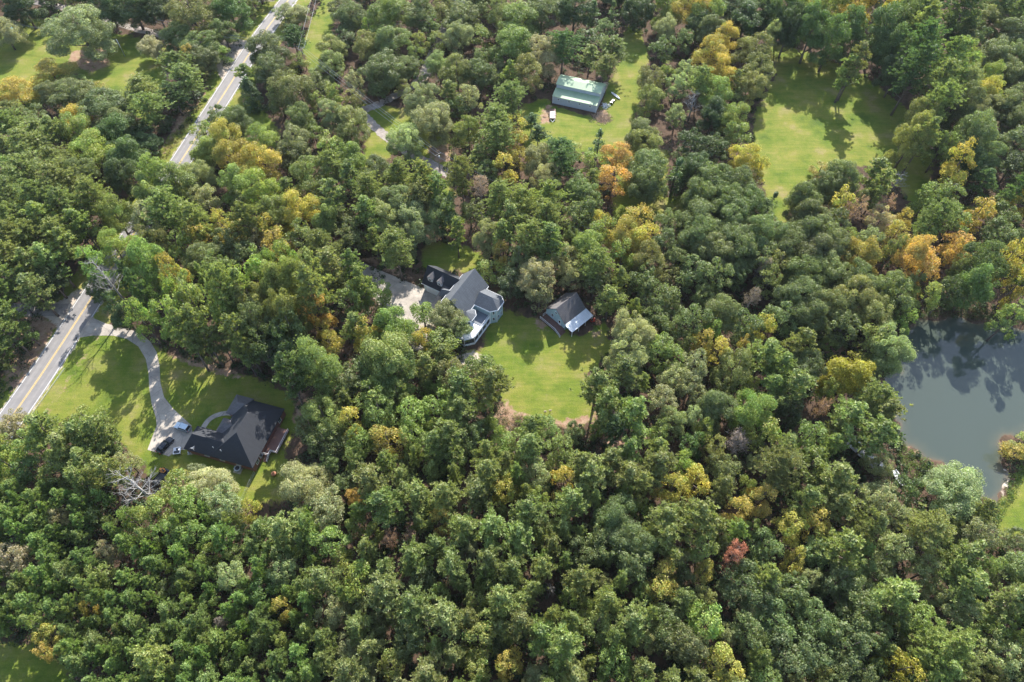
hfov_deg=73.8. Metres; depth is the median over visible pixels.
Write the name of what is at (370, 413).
broadleaf tree
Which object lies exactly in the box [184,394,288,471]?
brick house
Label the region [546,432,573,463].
broadleaf tree
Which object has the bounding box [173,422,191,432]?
silver car
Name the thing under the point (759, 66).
oak tree
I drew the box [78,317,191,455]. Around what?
driveway
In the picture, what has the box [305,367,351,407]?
broadleaf tree
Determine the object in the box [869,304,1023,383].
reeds
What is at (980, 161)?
oak tree
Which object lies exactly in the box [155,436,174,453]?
black car
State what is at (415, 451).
pine tree
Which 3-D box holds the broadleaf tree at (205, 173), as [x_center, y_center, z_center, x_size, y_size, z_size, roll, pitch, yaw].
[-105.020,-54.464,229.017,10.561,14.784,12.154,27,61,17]
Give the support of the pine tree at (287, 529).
on the ground at (658, 122)
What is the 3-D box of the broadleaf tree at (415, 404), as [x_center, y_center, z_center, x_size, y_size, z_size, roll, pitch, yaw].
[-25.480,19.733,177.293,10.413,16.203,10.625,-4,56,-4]
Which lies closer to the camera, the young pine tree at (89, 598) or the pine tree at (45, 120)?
the young pine tree at (89, 598)
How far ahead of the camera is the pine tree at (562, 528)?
157.24 m
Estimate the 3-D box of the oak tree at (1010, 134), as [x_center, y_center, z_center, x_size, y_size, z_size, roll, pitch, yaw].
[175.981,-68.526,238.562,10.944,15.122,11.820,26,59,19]
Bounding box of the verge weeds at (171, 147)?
[154,94,209,159]
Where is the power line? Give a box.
[302,50,436,154]
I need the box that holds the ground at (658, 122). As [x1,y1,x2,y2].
[0,0,1023,681]
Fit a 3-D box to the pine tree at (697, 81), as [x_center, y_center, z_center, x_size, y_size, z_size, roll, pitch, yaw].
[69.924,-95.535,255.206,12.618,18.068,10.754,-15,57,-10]
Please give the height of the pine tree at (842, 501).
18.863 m
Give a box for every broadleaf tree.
[0,16,28,49]
[0,407,27,438]
[0,426,22,443]
[0,542,39,582]
[6,428,54,464]
[9,455,54,486]
[18,321,39,346]
[36,451,73,489]
[37,1,120,62]
[44,14,67,25]
[47,507,74,529]
[54,598,85,622]
[56,475,73,489]
[66,126,117,171]
[71,74,92,87]
[75,245,119,292]
[82,558,124,589]
[93,539,124,566]
[94,112,135,153]
[103,134,153,178]
[113,450,146,473]
[125,232,177,298]
[127,197,159,229]
[129,277,165,322]
[129,629,150,646]
[131,177,172,211]
[132,152,180,184]
[135,35,167,60]
[139,251,174,298]
[147,519,188,550]
[148,294,188,347]
[153,160,206,206]
[155,574,178,601]
[166,229,199,262]
[168,483,214,522]
[172,268,217,325]
[173,519,212,553]
[177,592,199,611]
[180,159,216,192]
[181,465,240,503]
[185,463,205,479]
[186,183,221,217]
[187,135,218,169]
[196,588,220,619]
[199,481,244,525]
[207,0,253,33]
[207,18,239,47]
[208,560,250,592]
[209,286,240,338]
[215,162,257,205]
[219,650,243,674]
[222,543,246,568]
[226,621,237,632]
[231,336,260,375]
[231,607,248,620]
[248,222,266,250]
[248,243,277,282]
[249,574,280,612]
[251,259,294,310]
[257,193,291,230]
[265,552,300,592]
[271,4,290,23]
[272,255,305,309]
[273,631,296,653]
[277,458,334,510]
[281,2,310,26]
[283,217,311,252]
[288,333,343,398]
[296,250,313,268]
[299,566,311,577]
[304,525,355,560]
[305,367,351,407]
[307,122,326,142]
[308,66,326,78]
[308,90,324,112]
[309,200,341,245]
[309,483,344,532]
[313,594,351,630]
[317,98,345,135]
[333,277,371,313]
[334,139,366,179]
[335,631,361,659]
[343,69,364,95]
[343,446,364,473]
[344,423,376,460]
[346,356,386,391]
[350,674,375,681]
[353,374,395,418]
[356,328,414,387]
[357,665,380,681]
[361,395,397,439]
[364,197,404,243]
[364,279,392,311]
[366,0,410,38]
[370,324,386,344]
[371,348,418,399]
[373,304,414,339]
[377,182,418,221]
[383,378,413,415]
[384,121,424,165]
[386,611,401,628]
[391,319,425,351]
[393,676,411,681]
[395,394,431,435]
[396,219,421,259]
[397,198,440,244]
[398,422,430,457]
[401,82,441,119]
[408,101,453,149]
[409,301,432,327]
[416,14,441,44]
[417,379,435,398]
[419,387,454,424]
[421,326,461,361]
[424,49,454,83]
[428,297,465,336]
[429,377,447,397]
[437,448,467,475]
[441,19,474,54]
[446,315,472,341]
[452,84,482,114]
[459,537,478,563]
[462,584,490,617]
[463,354,505,385]
[471,216,498,259]
[474,567,497,592]
[475,418,491,444]
[490,23,533,71]
[493,58,504,80]
[497,0,542,40]
[505,243,531,278]
[515,257,554,297]
[519,455,551,493]
[521,676,534,681]
[522,141,552,178]
[524,272,555,312]
[525,659,548,681]
[526,34,564,77]
[529,162,561,193]
[535,548,554,561]
[536,242,558,271]
[539,414,561,439]
[545,455,561,476]
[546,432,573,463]
[548,657,560,675]
[551,241,579,286]
[557,259,585,291]
[570,227,608,268]
[572,27,603,48]
[590,571,611,591]
[596,640,633,681]
[601,326,649,378]
[607,306,657,355]
[631,579,654,604]
[637,630,655,655]
[646,331,677,373]
[647,384,679,426]
[647,417,668,444]
[652,12,676,44]
[656,360,689,394]
[657,60,675,90]
[657,340,684,371]
[658,405,687,442]
[664,71,691,102]
[664,102,689,132]
[667,547,690,571]
[672,347,708,388]
[673,59,698,89]
[673,631,709,662]
[676,370,707,405]
[679,431,705,458]
[682,404,706,430]
[684,531,720,574]
[696,75,733,115]
[717,621,736,646]
[719,120,753,153]
[727,387,777,440]
[732,603,758,622]
[741,453,763,472]
[744,518,761,538]
[745,657,781,681]
[763,0,807,41]
[763,17,781,46]
[786,674,805,681]
[792,418,827,458]
[794,0,831,63]
[795,445,832,487]
[797,567,822,592]
[805,13,855,71]
[815,334,839,356]
[831,1,869,61]
[839,226,858,238]
[851,478,898,513]
[856,224,885,256]
[857,320,917,377]
[857,451,894,483]
[860,0,906,68]
[863,21,915,78]
[863,203,896,238]
[869,366,882,381]
[873,526,915,566]
[884,0,922,10]
[885,501,913,533]
[889,473,923,507]
[890,303,919,334]
[891,0,926,43]
[895,600,945,638]
[904,551,943,597]
[906,179,944,216]
[906,216,939,251]
[915,584,948,606]
[920,459,986,525]
[921,129,959,172]
[921,178,966,211]
[934,584,985,629]
[935,203,972,242]
[944,251,970,283]
[945,238,1012,290]
[948,261,1002,311]
[949,61,983,111]
[954,515,1003,551]
[955,94,1004,122]
[960,655,983,680]
[972,612,1018,651]
[973,553,1008,576]
[974,627,1023,680]
[983,298,1023,341]
[987,549,1023,582]
[1014,610,1023,627]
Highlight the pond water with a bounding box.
[882,316,1023,501]
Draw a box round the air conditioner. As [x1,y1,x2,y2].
[233,465,242,473]
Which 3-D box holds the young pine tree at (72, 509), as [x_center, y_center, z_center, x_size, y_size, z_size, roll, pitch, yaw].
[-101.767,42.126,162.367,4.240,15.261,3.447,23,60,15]
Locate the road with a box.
[0,0,297,455]
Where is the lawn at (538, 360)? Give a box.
[0,0,1023,681]
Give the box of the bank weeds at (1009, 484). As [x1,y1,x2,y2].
[896,432,1023,526]
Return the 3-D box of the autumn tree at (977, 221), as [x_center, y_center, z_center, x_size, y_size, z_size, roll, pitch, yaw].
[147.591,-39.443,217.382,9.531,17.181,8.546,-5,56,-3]
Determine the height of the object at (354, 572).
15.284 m
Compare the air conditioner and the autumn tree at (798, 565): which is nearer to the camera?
the autumn tree at (798, 565)
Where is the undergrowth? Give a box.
[0,0,1023,681]
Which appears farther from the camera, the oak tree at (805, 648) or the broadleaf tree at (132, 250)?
the broadleaf tree at (132, 250)
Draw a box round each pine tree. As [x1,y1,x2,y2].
[0,98,27,123]
[0,107,31,139]
[0,133,23,167]
[0,147,47,192]
[0,171,27,217]
[0,200,27,232]
[0,218,32,250]
[0,239,35,274]
[0,258,28,300]
[0,278,32,312]
[0,295,36,341]
[0,317,32,355]
[0,339,21,364]
[0,357,15,373]
[0,440,10,465]
[0,475,4,495]
[0,475,30,501]
[0,489,10,502]
[0,501,33,531]
[0,522,11,549]
[0,564,12,581]
[0,581,9,595]
[0,588,20,612]
[0,608,12,623]
[0,617,17,643]
[1,118,55,161]
[3,518,35,545]
[4,598,36,614]
[4,613,29,627]
[5,490,33,510]
[6,213,47,255]
[6,578,36,599]
[7,178,66,214]
[10,568,39,590]
[10,591,56,618]
[11,246,54,282]
[11,505,31,523]
[14,272,61,316]
[16,611,58,639]
[17,200,67,238]
[21,484,56,512]
[22,508,56,535]
[22,557,61,594]
[23,410,65,457]
[24,117,52,140]
[25,530,62,557]
[28,585,52,600]
[30,241,76,287]
[33,153,90,204]
[34,501,61,516]
[35,478,61,497]
[35,547,64,570]
[36,115,75,156]
[37,141,71,175]
[37,183,96,224]
[39,213,80,264]
[40,597,75,628]
[42,523,72,541]
[43,578,73,598]
[44,426,88,470]
[47,226,88,273]
[47,487,74,512]
[47,541,72,557]
[52,552,90,589]
[52,641,78,664]
[55,619,91,640]
[59,635,90,655]
[59,644,97,681]
[60,208,100,250]
[61,529,88,546]
[62,463,105,508]
[63,418,103,455]
[63,489,84,505]
[63,591,91,607]
[66,439,109,479]
[66,504,86,520]
[68,510,102,536]
[68,545,107,572]
[68,573,105,600]
[69,494,102,510]
[69,528,101,550]
[73,173,114,227]
[77,408,123,453]
[80,614,106,630]
[81,671,108,681]
[82,454,143,493]
[83,628,115,657]
[83,649,107,668]
[85,594,110,611]
[86,504,117,529]
[88,612,111,632]
[90,489,119,509]
[90,587,125,606]
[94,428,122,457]
[95,642,119,656]
[101,605,127,630]
[101,650,130,678]
[102,521,123,543]
[104,588,136,610]
[104,675,125,681]
[109,633,135,656]
[111,623,132,638]
[113,532,140,555]
[113,567,148,592]
[114,257,145,296]
[115,672,134,680]
[119,586,153,618]
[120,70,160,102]
[120,610,151,639]
[121,675,140,681]
[122,267,162,325]
[124,642,143,661]
[126,91,177,132]
[129,544,148,563]
[129,635,180,679]
[132,551,172,575]
[133,526,163,550]
[137,675,157,681]
[139,184,189,235]
[139,538,168,559]
[140,574,161,591]
[141,589,165,607]
[145,618,175,651]
[153,76,191,115]
[155,50,195,86]
[157,557,176,574]
[157,597,185,631]
[157,671,175,681]
[160,61,214,103]
[165,617,188,636]
[167,307,209,371]
[167,512,196,536]
[167,539,194,567]
[170,632,203,664]
[172,562,205,588]
[172,662,182,678]
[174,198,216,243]
[174,302,223,365]
[174,579,195,597]
[175,671,199,681]
[180,656,205,681]
[181,627,199,649]
[182,606,212,644]
[193,261,214,294]
[193,559,219,580]
[193,644,220,667]
[195,632,215,652]
[196,660,220,681]
[197,498,210,521]
[198,262,246,319]
[199,513,220,530]
[201,582,221,596]
[207,625,232,658]
[209,520,239,558]
[216,600,244,622]
[217,312,263,373]
[219,665,254,681]
[221,195,271,251]
[225,628,243,642]
[227,268,262,298]
[229,587,254,614]
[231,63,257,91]
[231,638,252,657]
[235,615,252,635]
[237,651,270,675]
[238,577,258,590]
[240,536,264,558]
[244,672,260,681]
[246,554,270,578]
[246,607,269,632]
[248,514,271,540]
[248,628,272,656]
[251,566,270,583]
[256,599,276,619]
[257,618,282,640]
[261,502,304,557]
[261,539,281,561]
[264,665,286,681]
[265,647,290,672]
[271,350,312,410]
[277,176,295,206]
[279,584,297,604]
[280,23,310,53]
[283,543,303,562]
[284,664,303,681]
[288,573,312,602]
[288,608,305,628]
[288,640,313,667]
[292,263,337,328]
[292,529,312,560]
[294,615,319,646]
[296,246,337,315]
[296,507,319,539]
[297,588,316,618]
[297,660,323,681]
[298,565,357,604]
[299,228,344,263]
[304,553,323,568]
[310,626,340,652]
[310,646,336,676]
[313,148,343,185]
[315,178,348,213]
[315,244,345,294]
[331,654,368,681]
[334,585,353,604]
[335,387,356,410]
[338,157,365,200]
[339,247,367,280]
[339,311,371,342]
[343,610,373,651]
[347,168,387,212]
[347,262,376,297]
[347,501,366,526]
[350,194,387,243]
[351,460,396,507]
[354,533,381,568]
[356,485,409,528]
[356,628,391,671]
[360,226,381,262]
[363,566,404,616]
[372,222,414,280]
[374,551,402,580]
[376,155,410,193]
[376,448,397,478]
[390,463,418,492]
[392,475,437,524]
[395,584,435,639]
[397,534,433,576]
[399,157,440,211]
[401,180,431,216]
[406,350,441,382]
[408,443,424,471]
[408,512,433,536]
[409,646,448,681]
[415,170,456,210]
[415,595,474,646]
[421,428,456,466]
[421,532,450,559]
[422,457,443,486]
[425,417,466,458]
[426,627,446,653]
[427,342,458,372]
[429,479,470,518]
[435,79,457,110]
[436,363,477,420]
[436,532,470,590]
[436,636,466,670]
[438,509,482,546]
[443,153,477,200]
[443,392,477,431]
[445,215,465,257]
[447,462,464,485]
[453,676,464,681]
[458,471,493,516]
[458,606,481,629]
[466,117,522,159]
[469,143,492,171]
[469,439,502,466]
[470,365,515,407]
[470,579,531,622]
[471,539,503,578]
[473,457,512,496]
[474,99,517,141]
[478,176,513,220]
[479,502,512,559]
[486,77,528,116]
[487,616,513,641]
[491,218,514,256]
[492,552,528,592]
[494,450,516,473]
[495,520,539,560]
[496,199,529,247]
[499,59,517,80]
[503,179,538,223]
[505,217,547,258]
[506,601,538,647]
[508,461,525,488]
[508,493,553,538]
[511,413,550,439]
[513,431,555,470]
[516,480,533,499]
[522,579,549,609]
[522,613,556,658]
[523,112,540,132]
[528,124,551,145]
[528,178,573,213]
[529,195,569,240]
[530,221,568,260]
[530,553,557,586]
[531,524,549,552]
[539,666,561,681]
[541,603,559,625]
[542,144,580,190]
[542,529,565,559]
[544,135,581,160]
[544,619,584,677]
[545,27,583,73]
[547,518,577,542]
[548,483,590,524]
[555,604,584,634]
[555,649,593,681]
[557,549,572,573]
[559,448,597,487]
[560,563,601,604]
[569,367,622,409]
[570,525,587,541]
[572,452,613,505]
[575,652,597,671]
[576,43,600,76]
[576,245,617,295]
[583,488,606,516]
[584,168,600,189]
[587,284,628,319]
[589,581,626,623]
[590,51,621,82]
[592,384,625,435]
[596,32,637,71]
[598,444,630,487]
[598,625,626,653]
[601,411,630,445]
[607,265,630,294]
[607,352,642,394]
[607,452,648,496]
[612,568,629,595]
[613,597,652,649]
[615,393,657,445]
[615,433,644,466]
[621,632,641,653]
[625,297,643,318]
[626,655,657,681]
[630,469,659,501]
[632,371,650,396]
[634,676,654,681]
[636,446,678,491]
[642,500,682,534]
[643,603,661,624]
[644,436,669,461]
[645,520,690,566]
[657,664,680,681]
[665,586,697,614]
[674,495,729,544]
[683,661,709,681]
[687,63,715,106]
[704,473,736,507]
[721,664,751,681]
[723,516,750,541]
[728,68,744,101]
[743,646,774,672]
[745,337,785,379]
[748,441,809,494]
[753,0,774,30]
[753,372,788,406]
[754,559,782,596]
[760,349,797,391]
[767,367,819,411]
[770,430,798,461]
[776,484,828,518]
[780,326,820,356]
[807,457,866,510]
[811,526,865,569]
[817,486,858,524]
[819,432,845,455]
[823,417,846,441]
[827,394,872,450]
[832,53,867,102]
[836,39,871,100]
[845,496,890,545]
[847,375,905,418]
[848,411,901,459]
[854,538,875,563]
[857,156,900,192]
[858,576,924,620]
[860,397,912,432]
[862,168,897,216]
[867,641,897,662]
[886,39,946,115]
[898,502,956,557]
[899,0,946,46]
[900,16,952,67]
[901,116,942,172]
[901,645,933,667]
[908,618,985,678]
[909,0,957,35]
[910,640,967,681]
[912,57,967,104]
[913,197,966,239]
[920,34,985,93]
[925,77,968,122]
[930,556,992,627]
[934,530,986,584]
[938,0,988,50]
[964,167,998,203]
[965,496,999,525]
[975,574,1023,626]
[982,0,1018,33]
[994,627,1023,657]
[996,174,1023,216]
[1000,0,1023,24]
[1005,560,1023,586]
[1008,169,1023,199]
[1008,263,1023,301]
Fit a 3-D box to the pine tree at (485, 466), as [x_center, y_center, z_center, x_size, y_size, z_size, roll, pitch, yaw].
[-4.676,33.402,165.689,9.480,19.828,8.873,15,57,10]
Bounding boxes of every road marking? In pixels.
[0,0,279,412]
[6,0,296,444]
[7,0,288,423]
[13,0,287,413]
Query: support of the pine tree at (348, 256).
on the ground at (658, 122)
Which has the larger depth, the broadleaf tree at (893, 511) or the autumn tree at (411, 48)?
the autumn tree at (411, 48)
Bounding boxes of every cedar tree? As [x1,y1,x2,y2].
[239,76,269,115]
[585,0,600,27]
[588,128,604,155]
[605,0,619,27]
[661,156,684,197]
[771,191,778,218]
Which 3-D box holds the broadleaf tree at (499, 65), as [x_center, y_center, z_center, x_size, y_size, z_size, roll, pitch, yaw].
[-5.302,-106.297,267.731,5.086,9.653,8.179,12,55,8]
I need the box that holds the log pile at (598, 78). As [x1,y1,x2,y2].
[590,76,602,81]
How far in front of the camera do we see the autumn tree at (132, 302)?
187.71 m
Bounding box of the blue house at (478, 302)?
[421,265,503,346]
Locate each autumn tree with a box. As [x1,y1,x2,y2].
[0,75,39,105]
[0,154,12,179]
[0,432,26,461]
[0,449,28,480]
[27,57,79,85]
[30,621,65,645]
[31,639,60,663]
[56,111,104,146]
[58,102,92,136]
[69,403,108,425]
[75,600,100,616]
[88,80,108,93]
[91,191,147,236]
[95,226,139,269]
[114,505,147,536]
[117,295,162,345]
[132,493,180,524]
[154,252,193,302]
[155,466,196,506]
[157,273,189,305]
[181,43,194,60]
[183,218,214,254]
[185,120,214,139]
[194,541,223,578]
[207,116,246,155]
[209,207,231,240]
[211,136,257,186]
[212,45,233,62]
[213,218,248,247]
[220,510,244,533]
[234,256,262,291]
[237,141,282,181]
[239,497,262,524]
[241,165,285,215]
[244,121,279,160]
[256,211,284,248]
[261,224,297,262]
[268,238,300,274]
[269,595,296,625]
[281,186,321,236]
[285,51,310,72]
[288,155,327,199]
[297,291,338,329]
[299,504,312,515]
[314,317,337,345]
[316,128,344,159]
[319,329,344,360]
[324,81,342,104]
[330,545,355,575]
[336,406,364,444]
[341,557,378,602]
[344,488,365,504]
[344,515,368,539]
[351,316,382,353]
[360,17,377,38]
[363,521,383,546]
[368,424,410,460]
[377,647,405,681]
[407,44,425,68]
[411,325,433,359]
[420,420,436,429]
[426,30,446,54]
[429,505,450,538]
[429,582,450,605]
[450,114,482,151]
[460,619,497,663]
[464,652,491,681]
[471,23,493,50]
[475,397,493,428]
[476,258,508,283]
[489,416,507,445]
[491,151,518,184]
[492,239,508,272]
[492,433,512,459]
[492,473,519,507]
[495,644,523,681]
[498,427,522,457]
[500,113,528,142]
[501,634,513,644]
[505,128,527,157]
[507,148,532,175]
[530,485,549,502]
[550,465,575,501]
[558,586,577,609]
[571,141,584,163]
[577,151,611,180]
[577,599,594,616]
[585,213,617,247]
[589,420,602,440]
[590,209,613,242]
[594,163,632,199]
[598,141,634,175]
[602,215,647,264]
[607,237,634,276]
[615,483,633,499]
[620,202,655,235]
[626,220,661,259]
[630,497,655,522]
[641,555,678,607]
[649,0,687,25]
[650,471,690,505]
[670,0,714,31]
[671,447,695,480]
[678,463,710,500]
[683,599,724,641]
[686,0,728,30]
[690,327,714,351]
[691,32,728,73]
[691,558,714,584]
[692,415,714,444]
[697,52,736,90]
[701,641,745,681]
[702,318,721,341]
[702,335,730,368]
[712,19,740,61]
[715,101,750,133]
[718,494,754,525]
[726,142,764,173]
[734,333,751,355]
[736,483,778,520]
[739,473,757,496]
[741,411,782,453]
[743,312,777,344]
[752,155,770,184]
[770,506,809,548]
[779,544,807,574]
[793,506,833,551]
[801,0,849,42]
[808,160,827,178]
[815,350,876,401]
[815,377,841,405]
[828,182,856,222]
[830,0,878,43]
[841,234,884,275]
[869,645,926,681]
[870,0,902,36]
[875,219,911,256]
[886,207,913,237]
[890,234,938,284]
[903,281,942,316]
[904,246,940,299]
[931,236,964,276]
[935,228,976,259]
[937,165,967,200]
[939,136,978,192]
[956,37,982,82]
[957,197,996,233]
[970,75,1011,107]
[978,58,1006,83]
[988,239,1023,283]
[993,268,1023,308]
[997,440,1023,459]
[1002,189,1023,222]
[1005,238,1023,274]
[1008,431,1023,453]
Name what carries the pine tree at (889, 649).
on the ground at (658, 122)
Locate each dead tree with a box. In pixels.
[85,254,124,299]
[106,465,163,509]
[214,616,229,629]
[382,527,398,551]
[403,527,418,543]
[471,173,488,200]
[682,88,702,121]
[721,538,747,572]
[722,427,753,456]
[741,287,761,313]
[755,258,771,284]
[809,396,833,422]
[845,195,869,230]
[873,193,897,214]
[888,170,907,195]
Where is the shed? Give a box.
[540,292,592,336]
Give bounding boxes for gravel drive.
[2,303,68,316]
[33,0,239,51]
[359,27,452,176]
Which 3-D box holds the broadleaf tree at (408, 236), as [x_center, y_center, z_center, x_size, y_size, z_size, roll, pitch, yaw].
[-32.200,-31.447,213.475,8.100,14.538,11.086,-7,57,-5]
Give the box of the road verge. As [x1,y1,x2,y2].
[0,0,309,481]
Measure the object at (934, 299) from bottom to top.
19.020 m
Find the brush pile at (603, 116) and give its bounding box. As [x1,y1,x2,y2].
[591,111,612,124]
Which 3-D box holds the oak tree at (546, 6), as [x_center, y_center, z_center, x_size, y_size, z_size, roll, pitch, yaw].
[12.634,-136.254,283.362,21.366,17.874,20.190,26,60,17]
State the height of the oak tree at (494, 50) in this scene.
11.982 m
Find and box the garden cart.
[173,447,181,455]
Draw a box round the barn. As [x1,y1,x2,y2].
[552,74,606,112]
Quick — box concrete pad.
[337,256,436,352]
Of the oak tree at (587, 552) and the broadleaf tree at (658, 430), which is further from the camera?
the broadleaf tree at (658, 430)
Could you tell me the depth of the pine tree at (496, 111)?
236.64 m
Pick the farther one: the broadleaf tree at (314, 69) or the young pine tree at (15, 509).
the broadleaf tree at (314, 69)
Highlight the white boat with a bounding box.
[892,469,901,483]
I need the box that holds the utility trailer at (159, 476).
[152,467,169,487]
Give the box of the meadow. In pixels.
[751,42,936,224]
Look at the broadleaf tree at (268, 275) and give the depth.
185.72 m
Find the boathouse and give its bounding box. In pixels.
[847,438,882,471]
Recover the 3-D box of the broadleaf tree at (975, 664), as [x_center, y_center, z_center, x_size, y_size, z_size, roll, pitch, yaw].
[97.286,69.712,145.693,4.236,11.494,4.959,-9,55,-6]
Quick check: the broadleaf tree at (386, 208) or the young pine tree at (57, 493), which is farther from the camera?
the broadleaf tree at (386, 208)
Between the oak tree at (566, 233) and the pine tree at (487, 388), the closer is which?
the pine tree at (487, 388)
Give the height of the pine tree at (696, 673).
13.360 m
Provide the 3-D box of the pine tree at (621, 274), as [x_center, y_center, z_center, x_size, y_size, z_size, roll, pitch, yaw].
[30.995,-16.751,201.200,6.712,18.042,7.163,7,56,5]
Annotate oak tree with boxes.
[1,0,48,29]
[18,102,52,125]
[28,287,61,306]
[32,78,77,106]
[35,265,70,300]
[38,0,58,13]
[46,75,103,116]
[58,0,81,10]
[62,155,105,190]
[68,221,97,249]
[73,85,137,127]
[81,277,111,303]
[87,0,124,27]
[99,106,146,139]
[100,290,139,330]
[102,157,139,195]
[109,0,157,30]
[111,310,134,330]
[122,223,177,264]
[130,123,156,138]
[133,131,163,156]
[137,0,173,27]
[152,115,175,133]
[158,21,191,52]
[162,0,222,40]
[176,94,193,110]
[177,30,221,59]
[181,241,230,277]
[184,85,201,98]
[188,43,220,75]
[189,332,216,363]
[191,65,207,84]
[201,248,243,289]
[204,104,225,122]
[207,326,235,363]
[210,227,240,264]
[217,103,253,138]
[227,187,251,212]
[228,281,276,339]
[230,239,259,270]
[233,521,252,543]
[235,294,278,355]
[242,323,278,373]
[244,28,292,67]
[246,0,260,16]
[251,50,288,89]
[262,286,314,335]
[266,68,315,113]
[266,87,292,117]
[267,323,299,364]
[268,306,313,352]
[274,142,304,174]
[277,122,312,171]
[284,101,318,132]
[293,414,327,447]
[298,394,352,448]
[302,175,327,206]
[304,71,330,98]
[304,419,349,459]
[315,33,348,62]
[316,49,345,83]
[318,452,340,478]
[326,0,351,18]
[330,277,347,294]
[331,0,368,35]
[332,102,351,123]
[332,358,369,397]
[333,206,358,236]
[333,216,366,256]
[333,470,357,494]
[335,26,356,52]
[336,104,371,151]
[336,129,351,145]
[340,88,365,108]
[347,589,369,615]
[352,29,378,61]
[355,0,375,5]
[356,46,406,95]
[356,152,394,193]
[369,606,393,638]
[374,24,417,58]
[391,620,426,664]
[392,55,420,81]
[394,79,411,98]
[397,453,417,473]
[399,0,438,34]
[407,562,436,594]
[411,30,431,59]
[412,72,430,94]
[424,195,457,236]
[432,0,451,24]
[436,357,467,389]
[437,52,472,97]
[441,0,480,37]
[447,96,471,121]
[456,572,472,594]
[459,197,485,229]
[459,419,485,457]
[461,58,495,92]
[469,0,488,9]
[474,0,488,23]
[474,47,488,60]
[476,159,498,188]
[486,0,514,30]
[487,44,501,63]
[489,69,505,94]
[491,638,508,658]
[494,498,507,517]
[496,266,524,300]
[510,52,543,94]
[520,0,566,33]
[536,517,555,537]
[555,0,599,30]
[560,172,600,215]
[561,200,596,235]
[562,225,578,255]
[564,420,585,444]
[566,535,600,571]
[573,186,604,227]
[578,606,613,647]
[581,266,611,299]
[586,523,624,569]
[588,492,637,535]
[595,17,614,36]
[600,0,622,6]
[607,537,654,584]
[608,515,658,565]
[620,0,656,31]
[624,116,654,151]
[625,148,668,184]
[626,164,668,204]
[627,239,666,282]
[627,262,656,297]
[628,127,663,159]
[635,63,666,100]
[636,84,666,117]
[636,277,681,316]
[640,296,670,330]
[643,600,684,650]
[647,34,676,64]
[649,226,681,263]
[653,207,681,237]
[653,620,699,666]
[656,263,679,291]
[658,316,686,345]
[664,246,689,276]
[665,297,682,320]
[669,562,696,588]
[670,148,689,168]
[672,302,713,340]
[675,27,693,56]
[675,149,714,187]
[675,197,716,242]
[675,253,710,293]
[676,127,709,157]
[677,214,719,257]
[678,9,711,44]
[678,334,699,355]
[679,174,716,211]
[686,159,734,199]
[689,282,714,309]
[689,583,717,607]
[690,230,735,271]
[694,12,729,55]
[694,389,740,435]
[695,95,726,135]
[695,256,734,294]
[698,432,725,465]
[701,291,740,333]
[702,132,729,163]
[703,452,742,487]
[706,528,730,551]
[707,177,749,221]
[707,346,753,394]
[712,557,765,608]
[713,198,752,232]
[716,221,748,256]
[720,163,756,193]
[722,0,756,26]
[725,227,758,273]
[726,0,765,47]
[726,30,774,73]
[726,261,747,292]
[728,86,747,104]
[728,307,766,348]
[728,608,771,659]
[734,49,776,89]
[735,182,773,227]
[737,70,771,105]
[737,579,783,618]
[742,375,760,401]
[746,239,778,277]
[746,525,786,567]
[746,596,798,647]
[748,213,791,256]
[749,205,777,226]
[751,263,783,303]
[759,630,810,681]
[762,301,806,338]
[763,570,814,613]
[765,229,808,269]
[765,248,792,287]
[771,275,824,314]
[772,1,809,58]
[772,397,804,428]
[777,299,828,339]
[778,253,828,292]
[780,215,823,256]
[780,476,801,495]
[782,179,823,219]
[787,347,828,388]
[789,197,833,223]
[789,630,833,679]
[790,232,834,273]
[791,596,838,639]
[794,535,830,569]
[804,662,834,681]
[807,213,840,247]
[808,169,844,207]
[810,227,855,268]
[811,560,857,601]
[812,249,850,291]
[814,287,856,331]
[814,317,834,345]
[819,619,877,670]
[823,207,851,237]
[823,673,847,681]
[826,156,860,200]
[826,273,877,320]
[829,309,861,350]
[829,649,876,681]
[832,588,883,641]
[835,572,875,615]
[838,556,878,581]
[842,257,878,305]
[848,620,895,655]
[851,293,894,338]
[852,182,877,215]
[852,323,893,356]
[856,0,882,12]
[856,670,887,681]
[861,551,896,589]
[865,657,888,675]
[871,45,917,97]
[874,268,907,308]
[878,233,908,272]
[880,276,916,320]
[880,606,914,631]
[883,108,936,168]
[894,95,940,147]
[897,270,927,294]
[898,633,925,652]
[899,673,919,681]
[922,274,963,314]
[932,17,957,52]
[938,17,978,51]
[939,80,987,136]
[939,108,999,167]
[948,519,970,543]
[949,147,989,181]
[951,670,980,681]
[954,136,1009,171]
[969,0,1004,39]
[969,664,1009,681]
[970,25,993,49]
[977,34,1019,75]
[978,215,1020,253]
[981,199,1021,239]
[983,127,1007,152]
[983,571,1000,592]
[984,192,1009,217]
[987,88,1023,123]
[989,16,1023,49]
[995,526,1023,551]
[997,56,1023,94]
[998,104,1023,138]
[998,150,1023,184]
[1000,125,1023,159]
[1000,671,1023,681]
[1001,38,1023,65]
[1004,227,1023,252]
[1005,81,1023,105]
[1012,653,1023,681]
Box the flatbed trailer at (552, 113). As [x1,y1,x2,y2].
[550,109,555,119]
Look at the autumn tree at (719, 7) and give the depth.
273.86 m
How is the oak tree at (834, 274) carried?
on the ground at (658, 122)
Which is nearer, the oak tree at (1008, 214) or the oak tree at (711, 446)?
the oak tree at (711, 446)
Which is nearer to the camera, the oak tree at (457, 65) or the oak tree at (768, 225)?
the oak tree at (768, 225)
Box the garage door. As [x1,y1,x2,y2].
[426,286,438,295]
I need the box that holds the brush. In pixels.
[486,407,597,465]
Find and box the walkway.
[201,411,229,427]

